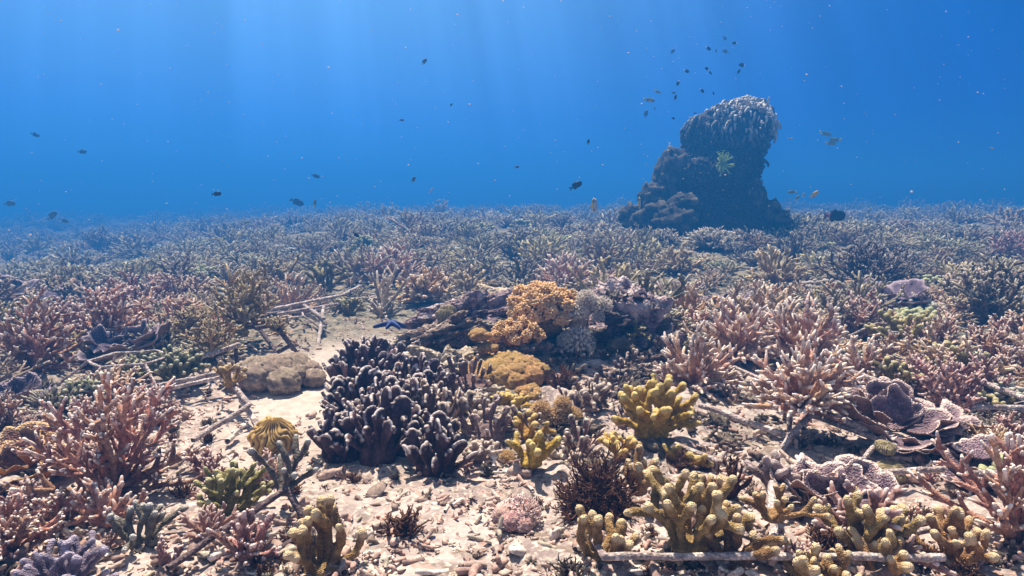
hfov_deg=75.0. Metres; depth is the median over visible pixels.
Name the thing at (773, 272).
staghorn coral
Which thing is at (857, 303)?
staghorn coral
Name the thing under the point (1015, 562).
dead coral
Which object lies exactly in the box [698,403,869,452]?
branch
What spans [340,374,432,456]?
blade coral
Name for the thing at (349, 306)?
finger coral
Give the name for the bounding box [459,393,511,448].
blade coral
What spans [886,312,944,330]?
finger coral
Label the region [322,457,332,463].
seaweed tuft
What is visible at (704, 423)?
seaweed tuft
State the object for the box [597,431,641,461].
finger coral
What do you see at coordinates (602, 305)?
pompom soft coral
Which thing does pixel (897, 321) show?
finger coral
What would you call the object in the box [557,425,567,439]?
dead coral
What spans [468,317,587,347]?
reef rock
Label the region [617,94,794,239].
coral pinnacle
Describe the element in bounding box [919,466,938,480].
staghorn coral
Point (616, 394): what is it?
dead coral
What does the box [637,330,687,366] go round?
reef rock
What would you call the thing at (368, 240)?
finger coral
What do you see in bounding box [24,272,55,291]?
staghorn coral
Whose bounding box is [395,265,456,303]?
staghorn coral
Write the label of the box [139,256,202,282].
staghorn coral
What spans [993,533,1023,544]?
seaweed tuft
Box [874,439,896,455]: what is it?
ridged coral
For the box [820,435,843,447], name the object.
seaweed tuft
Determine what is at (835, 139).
fish
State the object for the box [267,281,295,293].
bushy coral
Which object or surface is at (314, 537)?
seaweed tuft
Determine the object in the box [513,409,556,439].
finger coral
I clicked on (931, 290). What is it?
staghorn coral
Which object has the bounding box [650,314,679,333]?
dead coral
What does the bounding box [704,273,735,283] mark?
bushy coral
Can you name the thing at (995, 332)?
staghorn coral
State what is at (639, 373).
dead coral
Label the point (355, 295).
staghorn coral
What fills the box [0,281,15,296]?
staghorn coral
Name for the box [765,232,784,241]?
bushy coral
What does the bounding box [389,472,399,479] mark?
seaweed tuft
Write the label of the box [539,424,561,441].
dead coral
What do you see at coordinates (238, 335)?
staghorn coral
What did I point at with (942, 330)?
staghorn coral
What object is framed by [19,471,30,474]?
dead coral
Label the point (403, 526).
seaweed tuft
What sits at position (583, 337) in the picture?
pompom soft coral
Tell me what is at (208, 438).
seaweed tuft
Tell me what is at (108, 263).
finger coral
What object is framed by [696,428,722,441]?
dead coral
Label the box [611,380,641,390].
dead coral
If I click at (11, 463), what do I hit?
plate coral
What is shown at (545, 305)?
tree soft coral
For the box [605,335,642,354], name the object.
dead coral
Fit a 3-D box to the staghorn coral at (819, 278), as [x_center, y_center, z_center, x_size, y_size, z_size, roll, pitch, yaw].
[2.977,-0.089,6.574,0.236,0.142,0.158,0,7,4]
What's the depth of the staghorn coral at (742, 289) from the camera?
5.75 m
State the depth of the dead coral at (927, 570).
1.53 m
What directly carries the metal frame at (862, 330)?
on the seabed
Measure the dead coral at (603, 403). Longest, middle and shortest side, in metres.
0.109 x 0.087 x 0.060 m
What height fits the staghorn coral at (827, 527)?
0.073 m
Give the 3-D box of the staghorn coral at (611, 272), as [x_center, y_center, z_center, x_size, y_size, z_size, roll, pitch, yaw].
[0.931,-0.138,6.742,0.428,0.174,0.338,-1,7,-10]
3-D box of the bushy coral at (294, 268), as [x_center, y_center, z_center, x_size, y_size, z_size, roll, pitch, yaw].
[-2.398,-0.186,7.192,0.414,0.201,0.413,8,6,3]
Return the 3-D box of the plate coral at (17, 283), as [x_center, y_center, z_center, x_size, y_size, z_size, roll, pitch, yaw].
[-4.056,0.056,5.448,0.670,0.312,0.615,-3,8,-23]
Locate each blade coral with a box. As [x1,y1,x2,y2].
[306,403,363,463]
[319,365,382,412]
[321,334,401,384]
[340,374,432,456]
[341,386,426,466]
[380,352,450,384]
[385,369,457,408]
[388,339,420,361]
[400,410,482,478]
[401,377,467,432]
[440,354,492,393]
[449,381,476,407]
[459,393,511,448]
[502,405,541,428]
[557,386,590,415]
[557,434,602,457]
[559,340,589,364]
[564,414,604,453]
[580,373,611,408]
[603,369,632,390]
[612,403,631,429]
[613,349,635,368]
[615,348,643,363]
[719,383,751,405]
[723,365,748,389]
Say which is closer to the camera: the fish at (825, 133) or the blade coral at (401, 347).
the blade coral at (401, 347)
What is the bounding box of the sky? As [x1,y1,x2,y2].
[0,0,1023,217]
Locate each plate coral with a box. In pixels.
[0,275,64,307]
[0,371,51,401]
[0,421,65,496]
[77,318,174,361]
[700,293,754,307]
[769,454,898,509]
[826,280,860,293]
[833,376,972,457]
[853,278,941,310]
[917,415,991,438]
[932,434,1012,496]
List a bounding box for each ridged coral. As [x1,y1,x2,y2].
[247,416,299,456]
[435,304,457,323]
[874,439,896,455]
[876,459,906,484]
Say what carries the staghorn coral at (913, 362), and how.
on the seabed
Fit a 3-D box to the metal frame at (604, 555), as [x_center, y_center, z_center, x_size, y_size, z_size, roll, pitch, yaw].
[0.581,0.588,1.645,0.798,0.065,0.300,0,7,0]
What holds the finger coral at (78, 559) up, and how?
on the seabed
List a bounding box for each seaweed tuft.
[0,422,12,431]
[40,378,52,389]
[43,530,75,550]
[166,420,180,432]
[166,432,178,441]
[166,480,196,498]
[200,417,216,426]
[200,432,216,443]
[204,389,212,394]
[253,560,276,575]
[272,550,285,562]
[285,523,296,538]
[293,485,303,495]
[310,531,316,547]
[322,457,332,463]
[341,471,360,483]
[378,504,431,544]
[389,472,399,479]
[532,495,544,505]
[545,553,591,575]
[593,561,603,569]
[638,562,650,575]
[640,523,659,536]
[655,549,682,570]
[662,447,691,470]
[690,411,711,427]
[697,462,711,469]
[741,487,758,495]
[758,413,769,421]
[794,516,805,520]
[804,526,846,552]
[812,437,821,444]
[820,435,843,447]
[843,447,855,453]
[909,506,931,526]
[921,506,934,515]
[924,544,947,562]
[939,554,988,575]
[944,483,959,489]
[946,486,968,498]
[973,410,997,419]
[973,522,988,529]
[979,549,1008,567]
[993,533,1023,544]
[1005,413,1023,420]
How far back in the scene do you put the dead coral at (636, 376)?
3.09 m
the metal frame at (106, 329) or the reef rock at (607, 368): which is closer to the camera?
the reef rock at (607, 368)
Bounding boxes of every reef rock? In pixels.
[388,310,485,352]
[393,344,474,376]
[399,287,513,333]
[453,373,510,394]
[457,418,509,446]
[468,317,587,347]
[472,341,561,366]
[477,283,507,318]
[496,405,545,423]
[541,410,605,430]
[556,348,624,361]
[584,275,687,353]
[586,359,657,382]
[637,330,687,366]
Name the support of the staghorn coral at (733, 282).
on the seabed
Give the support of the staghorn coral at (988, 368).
on the seabed
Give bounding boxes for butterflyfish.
[590,198,597,212]
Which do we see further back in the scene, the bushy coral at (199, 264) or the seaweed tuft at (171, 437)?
the bushy coral at (199, 264)
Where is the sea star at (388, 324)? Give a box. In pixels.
[373,320,405,329]
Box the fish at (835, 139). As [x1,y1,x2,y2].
[829,137,841,141]
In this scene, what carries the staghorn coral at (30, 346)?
on the seabed
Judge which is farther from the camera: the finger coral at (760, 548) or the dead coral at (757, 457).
the dead coral at (757, 457)
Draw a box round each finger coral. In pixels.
[12,530,118,575]
[47,375,112,406]
[102,262,114,269]
[106,499,188,552]
[107,349,165,382]
[138,344,210,381]
[186,240,217,249]
[188,264,222,279]
[193,460,273,516]
[212,360,247,386]
[246,434,318,496]
[280,247,301,256]
[282,495,366,575]
[304,259,353,292]
[329,296,366,315]
[343,244,357,252]
[352,235,377,247]
[365,296,392,304]
[452,389,496,415]
[465,435,502,464]
[477,222,494,232]
[477,404,513,423]
[490,389,532,408]
[506,430,561,469]
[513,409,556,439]
[548,449,586,466]
[559,234,575,243]
[568,380,615,408]
[575,504,639,562]
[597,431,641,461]
[611,373,701,438]
[623,465,754,552]
[624,444,660,496]
[662,444,713,467]
[684,282,705,292]
[687,474,727,489]
[703,259,725,269]
[704,500,787,570]
[739,483,831,523]
[744,450,800,494]
[780,540,826,575]
[798,278,835,291]
[812,486,926,554]
[817,543,861,575]
[820,242,836,249]
[847,526,913,574]
[864,309,960,349]
[872,356,924,383]
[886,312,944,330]
[894,306,944,316]
[897,273,942,285]
[903,296,946,312]
[904,505,999,566]
[932,340,997,369]
[974,390,1014,411]
[978,453,1023,477]
[985,382,1023,401]
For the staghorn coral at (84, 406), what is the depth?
2.48 m
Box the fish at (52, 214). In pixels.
[46,211,56,220]
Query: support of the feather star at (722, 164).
attached to the coral pinnacle
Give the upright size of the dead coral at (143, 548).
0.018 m
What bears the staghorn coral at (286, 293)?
on the seabed
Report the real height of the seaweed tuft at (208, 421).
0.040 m
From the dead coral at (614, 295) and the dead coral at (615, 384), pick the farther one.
the dead coral at (614, 295)
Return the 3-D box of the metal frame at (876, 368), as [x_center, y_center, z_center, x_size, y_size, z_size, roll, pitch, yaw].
[1.751,0.401,3.175,0.721,0.118,0.692,0,7,0]
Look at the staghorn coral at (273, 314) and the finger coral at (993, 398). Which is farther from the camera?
the staghorn coral at (273, 314)
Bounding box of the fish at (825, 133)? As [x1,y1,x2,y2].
[819,131,830,135]
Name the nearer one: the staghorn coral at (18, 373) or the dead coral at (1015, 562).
the dead coral at (1015, 562)
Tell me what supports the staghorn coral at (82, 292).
on the seabed
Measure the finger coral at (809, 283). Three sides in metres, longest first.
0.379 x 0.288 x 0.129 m
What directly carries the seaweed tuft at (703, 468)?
on the seabed
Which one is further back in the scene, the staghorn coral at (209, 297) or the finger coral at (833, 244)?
the finger coral at (833, 244)
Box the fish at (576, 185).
[569,181,581,190]
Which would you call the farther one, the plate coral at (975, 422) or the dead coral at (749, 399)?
the dead coral at (749, 399)
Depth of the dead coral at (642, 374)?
3.15 m
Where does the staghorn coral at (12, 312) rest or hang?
on the seabed
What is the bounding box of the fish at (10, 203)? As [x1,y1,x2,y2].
[4,200,14,206]
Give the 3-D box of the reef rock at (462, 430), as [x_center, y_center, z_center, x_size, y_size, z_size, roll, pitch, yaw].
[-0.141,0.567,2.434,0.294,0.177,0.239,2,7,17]
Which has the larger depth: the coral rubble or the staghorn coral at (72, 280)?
the staghorn coral at (72, 280)
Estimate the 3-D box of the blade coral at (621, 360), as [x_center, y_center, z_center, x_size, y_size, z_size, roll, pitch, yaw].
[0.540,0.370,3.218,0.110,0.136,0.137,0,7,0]
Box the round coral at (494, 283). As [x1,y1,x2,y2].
[485,280,501,287]
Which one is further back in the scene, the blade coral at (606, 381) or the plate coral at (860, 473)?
the blade coral at (606, 381)
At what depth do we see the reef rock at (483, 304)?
3.72 m
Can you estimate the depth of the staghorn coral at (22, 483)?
1.88 m
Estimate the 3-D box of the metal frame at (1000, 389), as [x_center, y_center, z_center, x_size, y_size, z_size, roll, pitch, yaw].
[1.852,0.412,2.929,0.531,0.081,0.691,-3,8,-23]
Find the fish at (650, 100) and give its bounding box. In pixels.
[643,97,654,101]
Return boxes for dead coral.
[0,560,11,574]
[0,562,19,575]
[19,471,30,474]
[133,546,145,553]
[283,567,293,575]
[421,487,431,498]
[452,382,474,393]
[478,463,494,477]
[487,458,496,467]
[522,387,541,403]
[526,556,536,564]
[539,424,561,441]
[552,351,568,360]
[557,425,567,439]
[558,357,586,374]
[558,427,573,444]
[563,379,579,388]
[564,417,604,437]
[566,437,587,453]
[584,457,598,467]
[587,327,612,343]
[591,349,613,360]
[596,397,608,408]
[600,288,622,300]
[601,310,633,328]
[602,382,620,387]
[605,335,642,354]
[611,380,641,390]
[612,387,622,398]
[617,288,649,301]
[617,375,642,384]
[625,371,644,384]
[625,374,644,381]
[626,365,650,379]
[627,319,651,339]
[628,449,643,458]
[629,352,647,362]
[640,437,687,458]
[641,302,658,316]
[642,333,660,347]
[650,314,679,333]
[656,375,663,383]
[656,548,673,560]
[677,420,696,432]
[682,560,707,573]
[694,409,708,417]
[694,451,718,471]
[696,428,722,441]
[703,399,723,406]
[703,446,715,454]
[707,411,731,432]
[708,418,726,431]
[710,387,726,392]
[714,431,742,447]
[717,438,743,452]
[725,497,739,500]
[738,392,758,403]
[741,415,760,429]
[744,460,762,473]
[746,453,764,461]
[749,480,757,489]
[769,413,786,424]
[792,436,808,448]
[852,444,862,454]
[916,565,931,575]
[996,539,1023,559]
[1005,552,1022,565]
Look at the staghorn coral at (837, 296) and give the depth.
4.30 m
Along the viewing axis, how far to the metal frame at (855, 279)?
6.24 m
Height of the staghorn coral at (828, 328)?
0.433 m
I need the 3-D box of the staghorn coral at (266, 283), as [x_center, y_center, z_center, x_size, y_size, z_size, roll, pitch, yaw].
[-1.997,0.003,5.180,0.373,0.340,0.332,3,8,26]
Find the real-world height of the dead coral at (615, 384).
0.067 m
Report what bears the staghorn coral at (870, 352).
on the seabed
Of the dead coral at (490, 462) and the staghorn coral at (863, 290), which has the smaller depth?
the dead coral at (490, 462)
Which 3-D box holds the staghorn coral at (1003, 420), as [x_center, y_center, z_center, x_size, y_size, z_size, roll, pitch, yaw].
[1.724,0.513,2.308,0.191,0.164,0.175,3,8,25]
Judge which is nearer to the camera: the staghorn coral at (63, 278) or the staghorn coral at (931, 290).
the staghorn coral at (931, 290)
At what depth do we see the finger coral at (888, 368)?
2.95 m
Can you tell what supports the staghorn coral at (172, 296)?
on the bushy coral
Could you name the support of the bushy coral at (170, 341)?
on the seabed
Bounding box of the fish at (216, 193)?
[211,191,220,195]
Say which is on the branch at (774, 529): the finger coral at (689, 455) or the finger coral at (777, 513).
the finger coral at (777, 513)
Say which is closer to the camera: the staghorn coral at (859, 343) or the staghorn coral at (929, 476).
the staghorn coral at (929, 476)
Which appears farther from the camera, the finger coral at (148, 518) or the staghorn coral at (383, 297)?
the staghorn coral at (383, 297)
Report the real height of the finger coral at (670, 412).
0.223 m
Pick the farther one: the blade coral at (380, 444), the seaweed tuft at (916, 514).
the blade coral at (380, 444)
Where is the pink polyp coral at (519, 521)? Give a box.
[490,500,536,533]
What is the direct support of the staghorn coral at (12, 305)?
on the seabed
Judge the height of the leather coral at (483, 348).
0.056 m
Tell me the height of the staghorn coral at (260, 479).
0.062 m
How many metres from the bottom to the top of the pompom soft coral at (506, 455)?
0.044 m
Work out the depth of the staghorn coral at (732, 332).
3.50 m
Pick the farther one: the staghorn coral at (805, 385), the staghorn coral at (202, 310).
the staghorn coral at (202, 310)
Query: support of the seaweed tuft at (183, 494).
on the seabed
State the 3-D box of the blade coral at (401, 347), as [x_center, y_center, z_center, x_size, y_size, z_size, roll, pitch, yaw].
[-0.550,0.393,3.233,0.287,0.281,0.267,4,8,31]
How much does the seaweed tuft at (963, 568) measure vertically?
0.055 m
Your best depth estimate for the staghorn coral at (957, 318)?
4.47 m
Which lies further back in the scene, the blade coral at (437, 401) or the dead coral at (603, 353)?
the dead coral at (603, 353)
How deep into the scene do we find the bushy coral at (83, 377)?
3.06 m
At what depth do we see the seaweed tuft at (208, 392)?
3.04 m
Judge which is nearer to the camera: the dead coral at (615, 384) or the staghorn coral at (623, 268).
the dead coral at (615, 384)
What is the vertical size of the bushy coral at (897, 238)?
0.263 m
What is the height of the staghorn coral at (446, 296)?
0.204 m
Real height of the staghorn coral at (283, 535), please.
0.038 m
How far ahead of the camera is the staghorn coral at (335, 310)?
5.37 m
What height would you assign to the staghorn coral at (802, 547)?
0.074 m
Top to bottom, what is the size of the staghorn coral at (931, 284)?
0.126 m
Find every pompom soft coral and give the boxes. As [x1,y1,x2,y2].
[499,449,515,463]
[502,493,543,528]
[530,399,551,416]
[542,406,566,425]
[553,394,571,408]
[556,331,571,346]
[559,325,595,355]
[562,406,582,420]
[567,300,589,319]
[576,289,596,304]
[591,296,612,312]
[591,312,604,322]
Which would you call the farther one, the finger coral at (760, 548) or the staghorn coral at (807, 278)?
the staghorn coral at (807, 278)
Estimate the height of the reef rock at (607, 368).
0.150 m
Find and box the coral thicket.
[0,194,1023,286]
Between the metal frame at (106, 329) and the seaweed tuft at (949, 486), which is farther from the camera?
the metal frame at (106, 329)
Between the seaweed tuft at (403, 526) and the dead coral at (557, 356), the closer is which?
the seaweed tuft at (403, 526)
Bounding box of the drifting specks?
[9,0,1016,245]
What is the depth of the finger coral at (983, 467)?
2.02 m
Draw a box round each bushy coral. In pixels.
[0,390,19,401]
[12,407,65,426]
[15,381,91,418]
[69,336,86,353]
[75,370,91,380]
[119,298,167,324]
[121,320,191,352]
[128,330,179,359]
[129,248,149,258]
[146,310,166,323]
[169,291,211,308]
[173,334,252,363]
[186,261,217,268]
[211,262,235,277]
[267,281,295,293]
[279,261,305,276]
[333,256,350,272]
[412,235,444,249]
[454,224,493,238]
[493,217,520,227]
[627,267,652,282]
[650,227,682,246]
[677,226,740,251]
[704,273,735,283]
[732,225,773,248]
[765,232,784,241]
[874,234,918,250]
[884,219,920,235]
[963,421,1023,451]
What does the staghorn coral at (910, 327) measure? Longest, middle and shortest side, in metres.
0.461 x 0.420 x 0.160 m
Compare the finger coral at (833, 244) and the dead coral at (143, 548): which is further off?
the finger coral at (833, 244)
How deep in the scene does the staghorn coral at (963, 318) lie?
4.53 m
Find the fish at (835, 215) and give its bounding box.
[823,209,845,221]
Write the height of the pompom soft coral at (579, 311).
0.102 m
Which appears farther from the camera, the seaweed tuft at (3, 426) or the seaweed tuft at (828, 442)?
the seaweed tuft at (3, 426)
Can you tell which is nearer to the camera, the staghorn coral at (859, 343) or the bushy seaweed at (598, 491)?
the bushy seaweed at (598, 491)
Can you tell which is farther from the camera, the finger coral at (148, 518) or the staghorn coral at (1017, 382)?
the staghorn coral at (1017, 382)
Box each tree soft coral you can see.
[487,315,546,347]
[506,280,578,336]
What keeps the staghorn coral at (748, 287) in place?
on the seabed
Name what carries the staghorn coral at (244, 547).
on the seabed
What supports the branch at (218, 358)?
on the seabed
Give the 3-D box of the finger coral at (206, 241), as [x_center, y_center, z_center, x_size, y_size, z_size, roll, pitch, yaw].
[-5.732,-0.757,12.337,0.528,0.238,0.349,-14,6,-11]
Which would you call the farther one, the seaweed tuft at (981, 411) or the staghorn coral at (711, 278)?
the staghorn coral at (711, 278)
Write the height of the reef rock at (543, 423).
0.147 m
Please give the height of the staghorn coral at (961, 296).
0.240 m
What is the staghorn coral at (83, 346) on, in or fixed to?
on the seabed
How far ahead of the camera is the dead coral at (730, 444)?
2.36 m
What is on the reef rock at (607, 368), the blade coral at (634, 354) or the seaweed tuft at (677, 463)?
the blade coral at (634, 354)
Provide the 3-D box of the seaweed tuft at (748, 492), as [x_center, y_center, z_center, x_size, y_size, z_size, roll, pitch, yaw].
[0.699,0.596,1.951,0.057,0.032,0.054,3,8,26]
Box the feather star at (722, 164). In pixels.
[716,150,734,175]
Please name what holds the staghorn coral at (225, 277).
on the seabed
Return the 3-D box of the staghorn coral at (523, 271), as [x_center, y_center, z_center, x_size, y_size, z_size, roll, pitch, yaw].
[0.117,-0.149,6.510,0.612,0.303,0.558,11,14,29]
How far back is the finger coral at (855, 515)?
1.56 m
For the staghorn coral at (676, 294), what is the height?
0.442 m
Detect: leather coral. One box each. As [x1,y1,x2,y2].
[220,351,326,395]
[461,350,551,389]
[468,327,491,340]
[477,342,498,354]
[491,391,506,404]
[513,382,541,399]
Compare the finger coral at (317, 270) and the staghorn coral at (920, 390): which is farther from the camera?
the finger coral at (317, 270)
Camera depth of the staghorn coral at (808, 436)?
2.38 m
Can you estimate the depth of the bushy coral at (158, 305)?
4.47 m
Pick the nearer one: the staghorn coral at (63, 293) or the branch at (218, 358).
the branch at (218, 358)
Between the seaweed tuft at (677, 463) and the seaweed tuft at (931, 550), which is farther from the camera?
the seaweed tuft at (677, 463)
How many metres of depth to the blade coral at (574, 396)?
2.62 m
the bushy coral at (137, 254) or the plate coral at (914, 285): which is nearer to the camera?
the plate coral at (914, 285)
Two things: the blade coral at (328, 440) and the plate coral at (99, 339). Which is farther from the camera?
the plate coral at (99, 339)
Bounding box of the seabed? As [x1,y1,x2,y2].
[0,208,1023,575]
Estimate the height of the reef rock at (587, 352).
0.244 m
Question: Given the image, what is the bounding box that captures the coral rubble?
[0,314,1023,575]
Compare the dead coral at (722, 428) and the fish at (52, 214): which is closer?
the dead coral at (722, 428)
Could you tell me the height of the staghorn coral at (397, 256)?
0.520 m
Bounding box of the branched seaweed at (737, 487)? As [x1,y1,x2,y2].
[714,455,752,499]
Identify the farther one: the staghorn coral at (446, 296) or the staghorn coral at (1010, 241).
the staghorn coral at (1010, 241)
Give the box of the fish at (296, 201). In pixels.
[290,198,303,205]
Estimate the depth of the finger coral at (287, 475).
1.82 m
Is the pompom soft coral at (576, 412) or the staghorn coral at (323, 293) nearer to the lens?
the pompom soft coral at (576, 412)
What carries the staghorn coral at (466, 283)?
on the seabed
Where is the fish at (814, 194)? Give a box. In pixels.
[809,191,818,198]
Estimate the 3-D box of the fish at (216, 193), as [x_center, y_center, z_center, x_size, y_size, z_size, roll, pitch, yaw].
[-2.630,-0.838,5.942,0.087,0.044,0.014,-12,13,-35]
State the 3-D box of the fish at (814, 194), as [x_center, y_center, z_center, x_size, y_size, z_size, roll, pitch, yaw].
[4.034,-1.250,8.914,0.152,0.066,0.024,-35,10,-3]
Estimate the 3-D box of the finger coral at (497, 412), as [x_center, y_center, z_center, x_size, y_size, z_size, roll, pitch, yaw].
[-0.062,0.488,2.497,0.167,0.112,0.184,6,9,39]
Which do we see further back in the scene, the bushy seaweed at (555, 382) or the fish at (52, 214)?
the fish at (52, 214)
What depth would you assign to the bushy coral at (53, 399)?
2.67 m
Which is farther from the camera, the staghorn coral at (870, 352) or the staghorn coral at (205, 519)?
the staghorn coral at (870, 352)
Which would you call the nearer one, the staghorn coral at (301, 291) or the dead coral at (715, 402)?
the dead coral at (715, 402)
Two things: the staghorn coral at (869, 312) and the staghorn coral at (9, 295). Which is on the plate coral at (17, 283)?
the staghorn coral at (9, 295)
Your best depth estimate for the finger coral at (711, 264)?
7.54 m
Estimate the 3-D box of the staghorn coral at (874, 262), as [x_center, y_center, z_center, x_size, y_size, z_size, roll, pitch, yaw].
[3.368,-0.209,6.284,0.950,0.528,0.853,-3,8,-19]
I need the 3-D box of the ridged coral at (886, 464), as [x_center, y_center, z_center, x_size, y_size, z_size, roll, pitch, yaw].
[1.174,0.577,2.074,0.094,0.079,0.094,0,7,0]
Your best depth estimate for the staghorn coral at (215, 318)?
4.04 m
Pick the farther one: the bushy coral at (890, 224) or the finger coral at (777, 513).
the bushy coral at (890, 224)
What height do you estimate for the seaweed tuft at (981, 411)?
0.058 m
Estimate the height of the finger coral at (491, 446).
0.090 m
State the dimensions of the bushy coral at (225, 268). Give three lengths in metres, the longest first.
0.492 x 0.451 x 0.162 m
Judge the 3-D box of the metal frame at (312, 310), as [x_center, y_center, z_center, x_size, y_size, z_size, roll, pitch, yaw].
[-1.504,0.165,4.979,0.500,0.213,1.967,-1,7,-5]
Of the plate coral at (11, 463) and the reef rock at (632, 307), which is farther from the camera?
the reef rock at (632, 307)
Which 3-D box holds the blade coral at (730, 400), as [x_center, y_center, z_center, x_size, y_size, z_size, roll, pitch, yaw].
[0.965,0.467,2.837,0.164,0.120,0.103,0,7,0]
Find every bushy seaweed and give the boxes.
[542,363,580,390]
[547,434,643,528]
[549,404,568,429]
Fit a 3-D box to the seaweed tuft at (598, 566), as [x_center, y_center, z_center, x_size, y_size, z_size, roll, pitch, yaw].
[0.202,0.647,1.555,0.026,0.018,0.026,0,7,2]
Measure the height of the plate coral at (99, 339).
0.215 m
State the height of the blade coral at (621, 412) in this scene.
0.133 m
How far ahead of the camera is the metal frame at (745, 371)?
3.12 m
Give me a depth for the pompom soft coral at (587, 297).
3.29 m
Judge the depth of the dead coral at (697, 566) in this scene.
1.53 m
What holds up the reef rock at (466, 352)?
on the seabed
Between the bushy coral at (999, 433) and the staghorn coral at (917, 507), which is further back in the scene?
the bushy coral at (999, 433)
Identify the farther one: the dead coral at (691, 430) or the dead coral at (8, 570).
the dead coral at (691, 430)
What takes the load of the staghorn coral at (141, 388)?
on the seabed
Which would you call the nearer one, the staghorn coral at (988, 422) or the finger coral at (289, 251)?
the staghorn coral at (988, 422)
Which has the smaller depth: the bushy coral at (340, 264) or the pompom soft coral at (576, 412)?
the pompom soft coral at (576, 412)
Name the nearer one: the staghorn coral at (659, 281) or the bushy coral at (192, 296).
the bushy coral at (192, 296)
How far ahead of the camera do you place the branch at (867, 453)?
2.24 m
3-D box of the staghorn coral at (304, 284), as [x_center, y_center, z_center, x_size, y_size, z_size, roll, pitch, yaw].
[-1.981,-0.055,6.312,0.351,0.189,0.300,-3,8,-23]
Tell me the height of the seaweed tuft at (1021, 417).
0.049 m
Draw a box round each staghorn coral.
[0,274,45,307]
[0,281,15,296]
[0,286,84,376]
[0,299,22,324]
[0,303,25,320]
[0,347,49,382]
[0,371,212,501]
[0,389,42,427]
[0,474,53,510]
[0,486,64,559]
[1,289,53,320]
[1,303,86,333]
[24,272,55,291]
[29,487,90,531]
[31,321,91,370]
[41,265,99,285]
[41,274,100,302]
[44,275,123,312]
[48,281,156,342]
[49,293,89,318]
[51,275,91,293]
[58,357,164,399]
[59,475,148,528]
[65,394,116,431]
[78,224,126,253]
[89,529,125,548]
[90,383,135,410]
[100,268,163,309]
[112,376,182,420]
[115,317,174,336]
[118,295,223,333]
[138,281,180,304]
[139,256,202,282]
[144,273,187,299]
[144,292,200,310]
[148,271,221,297]
[154,535,183,575]
[161,284,215,305]
[166,305,214,336]
[176,306,246,351]
[176,333,243,342]
[177,410,195,420]
[177,501,238,541]
[185,271,212,283]
[185,298,227,321]
[185,444,226,476]
[188,263,260,291]
[197,508,281,569]
[203,263,280,336]
[206,314,260,336]
[230,266,273,302]
[244,465,265,484]
[245,284,315,317]
[248,254,303,286]
[254,448,299,480]
[257,271,322,319]
[264,308,289,317]
[264,314,290,335]
[270,526,291,542]
[284,275,312,289]
[299,285,314,294]
[308,295,332,305]
[315,287,328,301]
[325,303,343,311]
[331,282,373,306]
[343,275,362,285]
[347,284,370,296]
[350,241,425,286]
[364,264,409,316]
[368,300,405,317]
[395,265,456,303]
[440,292,463,301]
[447,264,486,295]
[477,269,503,281]
[488,228,538,259]
[493,256,542,284]
[500,275,528,287]
[531,251,606,290]
[566,255,655,292]
[574,269,615,288]
[600,268,621,274]
[637,268,708,317]
[648,241,711,276]
[649,278,663,293]
[652,320,743,399]
[654,280,731,321]
[666,282,712,304]
[670,304,710,332]
[670,305,700,335]
[681,297,790,363]
[681,331,721,354]
[692,266,726,288]
[694,278,841,340]
[718,286,749,295]
[720,280,802,323]
[721,278,751,291]
[729,280,798,300]
[738,244,811,289]
[738,330,864,423]
[744,279,761,291]
[748,291,862,371]
[778,292,810,314]
[779,280,814,307]
[780,539,828,565]
[792,285,854,298]
[796,272,829,282]
[796,286,826,302]
[797,288,869,332]
[797,433,817,443]
[801,296,858,307]
[801,315,866,349]
[804,272,822,280]
[805,239,935,283]
[805,523,846,547]
[811,270,903,315]
[811,479,956,575]
[824,333,900,385]
[826,288,901,337]
[839,348,897,357]
[861,330,930,359]
[871,307,886,328]
[878,322,1016,372]
[889,324,962,338]
[894,267,934,286]
[894,350,934,395]
[896,283,952,306]
[897,355,956,370]
[903,308,978,354]
[904,276,963,299]
[907,431,1023,551]
[907,504,928,525]
[909,361,939,399]
[912,356,989,412]
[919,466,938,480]
[923,286,967,302]
[924,281,948,294]
[925,300,973,320]
[925,307,979,327]
[928,255,1014,279]
[930,276,962,292]
[934,309,964,324]
[937,254,1023,326]
[942,264,998,297]
[945,352,1017,402]
[955,402,983,418]
[962,315,1021,358]
[970,409,1020,434]
[978,309,1023,336]
[981,343,1023,376]
[985,411,1023,449]
[986,229,1023,262]
[1000,324,1023,356]
[1006,365,1023,379]
[1013,380,1023,386]
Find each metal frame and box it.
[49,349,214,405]
[76,319,152,357]
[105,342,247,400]
[165,485,314,570]
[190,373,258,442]
[234,311,331,339]
[234,313,298,363]
[265,285,360,344]
[324,292,401,314]
[587,490,946,561]
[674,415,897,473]
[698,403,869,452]
[732,366,766,382]
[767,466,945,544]
[833,360,1023,410]
[835,277,890,284]
[839,470,997,552]
[843,354,936,380]
[844,322,952,343]
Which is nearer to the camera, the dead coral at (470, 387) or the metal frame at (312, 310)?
the dead coral at (470, 387)
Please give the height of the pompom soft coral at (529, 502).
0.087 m
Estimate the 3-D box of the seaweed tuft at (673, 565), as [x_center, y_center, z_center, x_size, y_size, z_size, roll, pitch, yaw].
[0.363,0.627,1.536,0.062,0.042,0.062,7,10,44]
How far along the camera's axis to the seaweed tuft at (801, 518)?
1.80 m

